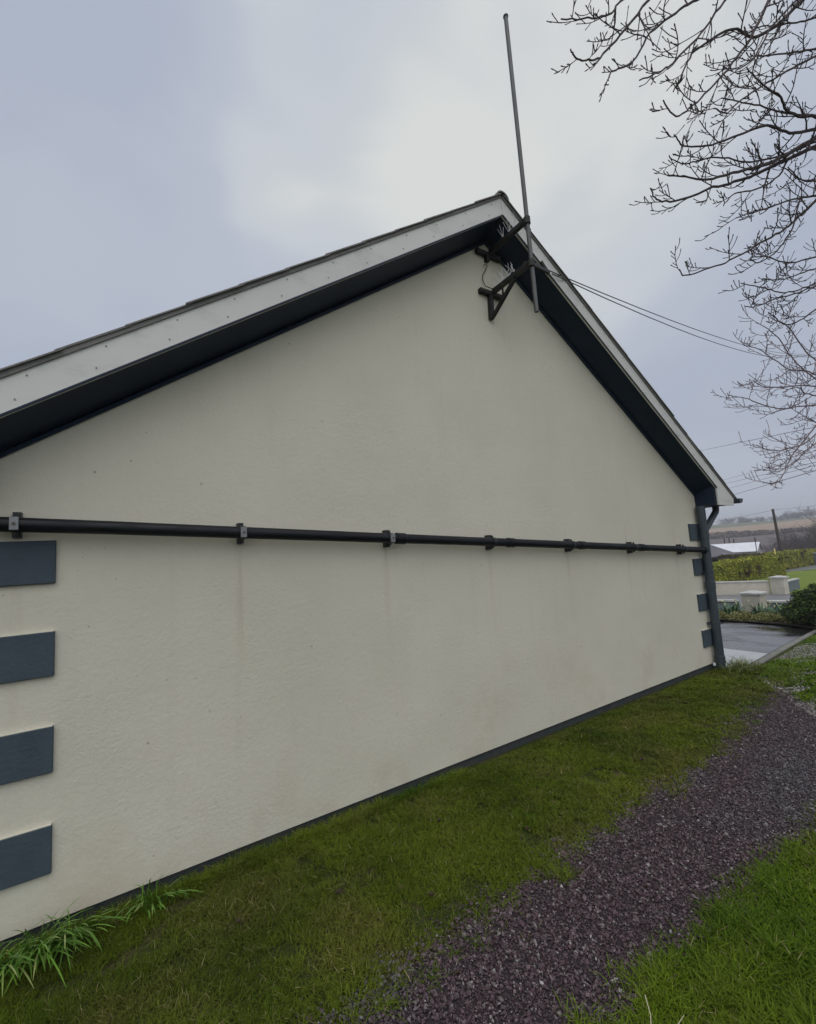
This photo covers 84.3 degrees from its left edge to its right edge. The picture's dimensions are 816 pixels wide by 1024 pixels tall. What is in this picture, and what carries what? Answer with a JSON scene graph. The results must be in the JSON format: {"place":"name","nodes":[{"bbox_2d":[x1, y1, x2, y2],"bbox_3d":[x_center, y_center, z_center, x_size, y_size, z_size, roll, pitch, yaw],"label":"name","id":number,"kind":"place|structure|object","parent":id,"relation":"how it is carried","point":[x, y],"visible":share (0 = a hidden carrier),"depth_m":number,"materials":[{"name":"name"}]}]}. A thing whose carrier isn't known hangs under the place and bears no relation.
{"place":"outdoors","nodes":[
{"label":"outdoors","id":0,"kind":"place"},
{"bbox_2d":[0,565,815,1023],"bbox_3d":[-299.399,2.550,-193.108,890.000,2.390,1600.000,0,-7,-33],"label":"ground","id":1,"kind":"structure","parent":0,"point":[324,875],"depth_m":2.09,"materials":[{"name":"green plant"}]},
{"bbox_2d":[0,918,48,995],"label":"daffodil clump","id":2,"kind":"object","parent":1,"relation":"on","point":[12,965],"visible":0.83,"depth_m":1.87,"materials":[{"name":"green plant"}]},
{"bbox_2d":[0,897,95,993],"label":"daffodil clump","id":3,"kind":"object","parent":1,"relation":"on","point":[44,956],"visible":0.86,"depth_m":1.93,"materials":[{"name":"green plant"}]},
{"bbox_2d":[13,906,130,969],"bbox_3d":[-1.474,1.858,1.976,0.388,0.192,0.338,-5,-6,16],"label":"daffodil clump","id":4,"kind":"object","parent":1,"relation":"on","point":[65,944],"visible":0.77,"depth_m":2.00,"materials":[{"name":"green plant"}]},
{"bbox_2d":[111,875,201,921],"bbox_3d":[-1.216,1.875,2.190,0.378,0.168,0.293,0,-7,-33],"label":"daffodil clump","id":5,"kind":"object","parent":1,"relation":"on","point":[143,902],"visible":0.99,"depth_m":2.23,"materials":[{"name":"green plant"}]},
{"bbox_2d":[0,190,742,953],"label":"house","id":6,"kind":"structure","parent":1,"relation":"on","point":[290,550],"depth_m":3.03,"materials":[{"name":"paint"}]},
{"bbox_2d":[475,13,549,320],"bbox_3d":[1.027,-3.080,4.274,0.710,2.833,0.533,0,-7,-33],"label":"antenna mast","id":7,"kind":"object","parent":6,"relation":"attached to","point":[510,279],"visible":1,"depth_m":4.04,"materials":[{"name":"metal"}]},
{"bbox_2d":[550,271,812,354],"bbox_3d":[11.772,-4.032,12.514,26.236,3.700,2.938,0,-7,-31],"label":"overhead cable","id":8,"kind":"object","parent":6,"relation":"attached to","point":[651,312],"visible":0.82,"depth_m":5.94,"materials":[{"name":"grey metal"}]},
{"bbox_2d":[552,273,814,357],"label":"overhead cable","id":9,"kind":"object","parent":6,"relation":"attached to","point":[652,318],"visible":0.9,"depth_m":5.89,"materials":[{"name":"grey metal"}]},
{"bbox_2d":[734,470,815,494],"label":"overhead cable","id":10,"kind":"object","parent":6,"relation":"attached to","point":[781,480],"visible":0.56,"depth_m":28.16,"materials":[{"name":"grey metal"}]},
{"bbox_2d":[547,0,815,332],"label":"bare tree","id":11,"kind":"object","parent":1,"relation":"on","point":[783,156],"visible":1,"depth_m":4.15,"materials":[{"name":"brown plant"}]},
{"bbox_2d":[553,801,815,1023],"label":"grass","id":12,"kind":"structure","parent":1,"relation":"on","point":[741,947],"depth_m":1.75,"materials":[{"name":"green plant"}]},
{"bbox_2d":[645,995,683,1023],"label":"stick","id":13,"kind":"object","parent":12,"relation":"on","point":[650,1013],"visible":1,"depth_m":1.53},
{"bbox_2d":[710,545,736,561],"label":"bungalow","id":14,"kind":"object","parent":1,"relation":"on","point":[716,552],"visible":0.03,"depth_m":43.98,"materials":[{"name":"stone"}]},
{"bbox_2d":[717,599,739,610],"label":"garden wall","id":15,"kind":"structure","parent":1,"relation":"on","point":[731,601],"depth_m":14.50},
{"bbox_2d":[711,542,763,553],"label":"barn","id":16,"kind":"structure","parent":1,"relation":"on","point":[745,548],"depth_m":73.33,"materials":[{"name":"white metal"}]},
{"bbox_2d":[717,553,760,559],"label":"hedge","id":17,"kind":"object","parent":1,"relation":"on","point":[723,557],"visible":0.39,"depth_m":42.29,"materials":[{"name":"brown plant"}]},
{"bbox_2d":[713,648,767,666],"bbox_3d":[0.981,2.869,11.981,1.700,0.118,14.260,0,-7,-33],"label":"concrete apron","id":18,"kind":"object","parent":1,"relation":"on","point":[749,655],"visible":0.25,"depth_m":6.54,"materials":[{"name":"grey concrete"}]},
{"bbox_2d":[716,580,770,594],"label":"boundary wall","id":19,"kind":"structure","parent":1,"relation":"on","point":[729,587],"depth_m":21.13,"materials":[{"name":"beige paint"}]},
{"bbox_2d":[712,553,786,581],"bbox_3d":[21.534,4.291,30.878,24.681,2.133,1.611,1,-7,-38],"label":"hedge","id":20,"kind":"object","parent":1,"relation":"on","point":[744,568],"visible":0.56,"depth_m":32.72,"materials":[{"name":"green plant"}]},
{"bbox_2d":[738,590,767,611],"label":"gate pillar","id":21,"kind":"structure","parent":1,"relation":"on","point":[754,597],"depth_m":14.31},
{"bbox_2d":[710,286,815,489],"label":"bare tree","id":22,"kind":"object","parent":1,"relation":"on","point":[790,405],"visible":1,"depth_m":8.26,"materials":[{"name":"brown plant"}]},
{"bbox_2d":[720,612,815,627],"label":"flower bed","id":23,"kind":"object","parent":1,"relation":"on","point":[810,625],"visible":0.18,"depth_m":10.74,"materials":[{"name":"soil"}]},
{"bbox_2d":[719,610,726,617],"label":"bed shrub","id":24,"kind":"object","parent":23,"relation":"on","point":[722,614],"visible":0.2,"depth_m":12.19,"materials":[{"name":"green plant"}]},
{"bbox_2d":[718,598,747,613],"bbox_3d":[9.241,2.756,12.971,1.013,0.532,1.053,0,-7,-33],"label":"daffodil clump","id":25,"kind":"object","parent":23,"relation":"on","point":[723,608],"visible":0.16,"depth_m":12.97,"materials":[{"name":"green plant"}]},
{"bbox_2d":[722,600,745,613],"bbox_3d":[9.001,2.683,12.398,0.916,0.515,0.889,-3,-6,-2],"label":"daffodil clump","id":26,"kind":"object","parent":23,"relation":"on","point":[735,608],"visible":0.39,"depth_m":12.46,"materials":[{"name":"green plant"}]},
{"bbox_2d":[724,610,753,621],"bbox_3d":[8.683,2.754,11.800,1.003,0.351,0.691,0,-7,-33],"label":"bed shrub","id":27,"kind":"object","parent":23,"relation":"on","point":[744,615],"visible":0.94,"depth_m":11.62,"materials":[{"name":"green plant"}]},
{"bbox_2d":[748,600,772,614],"bbox_3d":[9.827,2.702,12.540,0.928,0.527,0.854,-4,-6,-2],"label":"daffodil clump","id":28,"kind":"object","parent":23,"relation":"on","point":[758,609],"visible":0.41,"depth_m":12.55,"materials":[{"name":"green plant"}]},
{"bbox_2d":[751,611,780,623],"bbox_3d":[9.139,2.710,11.489,0.879,0.350,0.690,-3,-6,-9],"label":"bed shrub","id":29,"kind":"object","parent":23,"relation":"on","point":[768,617],"visible":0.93,"depth_m":11.31,"materials":[{"name":"green plant"}]},
{"bbox_2d":[755,600,779,612],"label":"daffodil clump","id":30,"kind":"object","parent":23,"relation":"on","point":[769,610],"visible":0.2,"depth_m":12.15,"materials":[{"name":"green plant"}]},
{"bbox_2d":[763,602,785,613],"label":"daffodil clump","id":31,"kind":"object","parent":23,"relation":"on","point":[776,611],"visible":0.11,"depth_m":11.76,"materials":[{"name":"green plant"}]},
{"bbox_2d":[778,616,812,623],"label":"bed shrub","id":32,"kind":"object","parent":23,"relation":"on","point":[782,619],"visible":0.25,"depth_m":10.91,"materials":[{"name":"green plant"}]},
{"bbox_2d":[771,509,781,550],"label":"utility pole","id":33,"kind":"object","parent":1,"relation":"on","point":[777,532],"visible":0.6,"depth_m":53.81,"materials":[{"name":"brown wood"}]},
{"bbox_2d":[766,600,789,610],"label":"garden wall","id":34,"kind":"structure","parent":1,"relation":"on","point":[777,602],"depth_m":14.39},
{"bbox_2d":[767,575,789,593],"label":"gate pillar","id":35,"kind":"structure","parent":1,"relation":"on","point":[779,584],"depth_m":20.60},
{"bbox_2d":[746,630,815,670],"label":"kerb","id":36,"kind":"structure","parent":1,"relation":"on","point":[769,656],"depth_m":7.13,"materials":[{"name":"concrete"}]},
{"bbox_2d":[757,636,815,717],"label":"pale gravel","id":37,"kind":"structure","parent":1,"relation":"on","point":[804,655],"depth_m":5.26,"materials":[{"name":"grey gravel"}]},
{"bbox_2d":[761,548,815,568],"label":"hedge","id":38,"kind":"object","parent":1,"relation":"on","point":[795,558],"visible":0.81,"depth_m":51.40,"materials":[{"name":"green plant"}]},
{"bbox_2d":[769,532,810,549],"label":"scrub tree","id":39,"kind":"object","parent":1,"relation":"on","point":[786,539],"visible":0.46,"depth_m":68.24,"materials":[{"name":"plant"}]},
{"bbox_2d":[766,524,815,548],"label":"scrub tree","id":40,"kind":"object","parent":1,"relation":"on","point":[810,534],"visible":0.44,"depth_m":68.79,"materials":[{"name":"plant"}]},
{"bbox_2d":[772,531,815,550],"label":"scrub tree","id":41,"kind":"object","parent":1,"relation":"on","point":[796,547],"visible":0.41,"depth_m":65.41,"materials":[{"name":"brown plant"}]},
{"bbox_2d":[779,582,815,622],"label":"conifer bush","id":42,"kind":"object","parent":1,"relation":"on","point":[800,607],"visible":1,"depth_m":10.35,"materials":[{"name":"green plant"}]},
{"bbox_2d":[781,529,815,548],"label":"scrub tree","id":43,"kind":"object","parent":1,"relation":"on","point":[803,535],"visible":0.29,"depth_m":68.25,"materials":[{"name":"plant"}]},
{"bbox_2d":[793,527,815,548],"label":"scrub tree","id":44,"kind":"object","parent":1,"relation":"on","point":[809,539],"visible":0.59,"depth_m":65.57,"materials":[{"name":"plant"}]},
{"bbox_2d":[796,523,815,548],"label":"scrub tree","id":45,"kind":"object","parent":1,"relation":"on","point":[811,531],"visible":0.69,"depth_m":64.47,"materials":[{"name":"plant"}]},
{"bbox_2d":[0,0,815,524],"label":"sky","id":46,"kind":"structure","parent":0,"point":[157,156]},
{"bbox_2d":[274,683,815,1023],"bbox_3d":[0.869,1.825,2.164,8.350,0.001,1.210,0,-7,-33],"label":"gravel path","id":47,"kind":"structure","parent":0,"point":[504,973],"depth_m":2.06,"materials":[{"name":"grey gravel"}]},
{"bbox_2d":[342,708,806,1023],"bbox_3d":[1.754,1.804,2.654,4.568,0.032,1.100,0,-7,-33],"label":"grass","id":48,"kind":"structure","parent":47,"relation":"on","point":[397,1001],"depth_m":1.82,"materials":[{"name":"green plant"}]},
{"bbox_2d":[717,594,793,609],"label":"road","id":49,"kind":"structure","parent":0,"point":[775,597],"depth_m":19.51,"materials":[{"name":"grey asphalt"}]},
{"bbox_2d":[701,427,812,450],"bbox_3d":[22.815,-4.765,27.979,0.029,13.246,86.063,-6,-6,25],"label":"overhead cable","id":50,"kind":"object","parent":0,"point":[760,438],"visible":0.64,"depth_m":30.57,"materials":[{"name":"grey metal"}]},
{"bbox_2d":[709,517,815,552],"bbox_3d":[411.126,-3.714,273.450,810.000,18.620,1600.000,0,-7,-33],"label":"fields","id":51,"kind":"structure","parent":0,"point":[769,526],"depth_m":273.12,"materials":[{"name":"brown plant"}]},
{"bbox_2d":[716,517,740,523],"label":"skyline tree","id":52,"kind":"object","parent":51,"relation":"on","point":[730,520],"visible":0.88,"depth_m":442.94,"materials":[{"name":"grey plant"}]},
{"bbox_2d":[737,514,751,522],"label":"skyline tree","id":53,"kind":"object","parent":51,"relation":"on","point":[741,520],"visible":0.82,"depth_m":434.32,"materials":[{"name":"grey plant"}]},
{"bbox_2d":[753,515,766,521],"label":"skyline tree","id":54,"kind":"object","parent":51,"relation":"on","point":[757,519],"visible":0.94,"depth_m":421.61,"materials":[{"name":"grey plant"}]},
{"bbox_2d":[709,527,815,539],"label":"hedgerow","id":55,"kind":"object","parent":51,"relation":"on","point":[722,535],"visible":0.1,"depth_m":204.00,"materials":[{"name":"brown plant"}]},
{"bbox_2d":[762,542,782,551],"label":"scrub tree","id":56,"kind":"object","parent":51,"relation":"on","point":[771,548],"visible":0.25,"depth_m":76.04,"materials":[{"name":"plant"}]},
{"bbox_2d":[766,515,784,520],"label":"skyline tree","id":57,"kind":"object","parent":51,"relation":"on","point":[779,517],"visible":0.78,"depth_m":412.96,"materials":[{"name":"grey plant"}]},
{"bbox_2d":[777,511,795,519],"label":"skyline tree","id":58,"kind":"object","parent":51,"relation":"on","point":[786,517],"visible":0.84,"depth_m":405.43,"materials":[{"name":"grey plant"}]},
{"bbox_2d":[789,510,807,518],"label":"skyline tree","id":59,"kind":"object","parent":51,"relation":"on","point":[798,516],"visible":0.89,"depth_m":398.59,"materials":[{"name":"grey plant"}]},
{"bbox_2d":[794,504,815,548],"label":"scrub tree","id":60,"kind":"object","parent":51,"relation":"on","point":[813,520],"visible":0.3,"depth_m":69.24,"materials":[{"name":"plant"}]},
{"bbox_2d":[797,505,815,517],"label":"skyline tree","id":61,"kind":"object","parent":51,"relation":"on","point":[813,512],"visible":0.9,"depth_m":391.48,"materials":[{"name":"grey plant"}]},
{"bbox_2d":[720,621,812,652],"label":"driveway","id":62,"kind":"structure","parent":0,"point":[760,638],"depth_m":8.69,"materials":[{"name":"grey asphalt"}]},
{"bbox_2d":[748,571,815,593],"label":"lawn","id":63,"kind":"structure","parent":0,"point":[807,578],"depth_m":32.96,"materials":[{"name":"green plant"}]},
{"bbox_2d":[788,578,799,591],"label":"boundary wall","id":64,"kind":"structure","parent":63,"relation":"on","point":[793,583],"depth_m":22.34,"materials":[{"name":"grey concrete"}]},
{"bbox_2d":[760,635,815,712],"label":"grass","id":65,"kind":"structure","parent":0,"point":[804,665],"depth_m":5.51,"materials":[{"name":"green plant"}]},
{"bbox_2d":[785,565,815,571],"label":"side road","id":66,"kind":"structure","parent":0,"point":[806,568],"depth_m":48.50,"materials":[{"name":"grey asphalt"}]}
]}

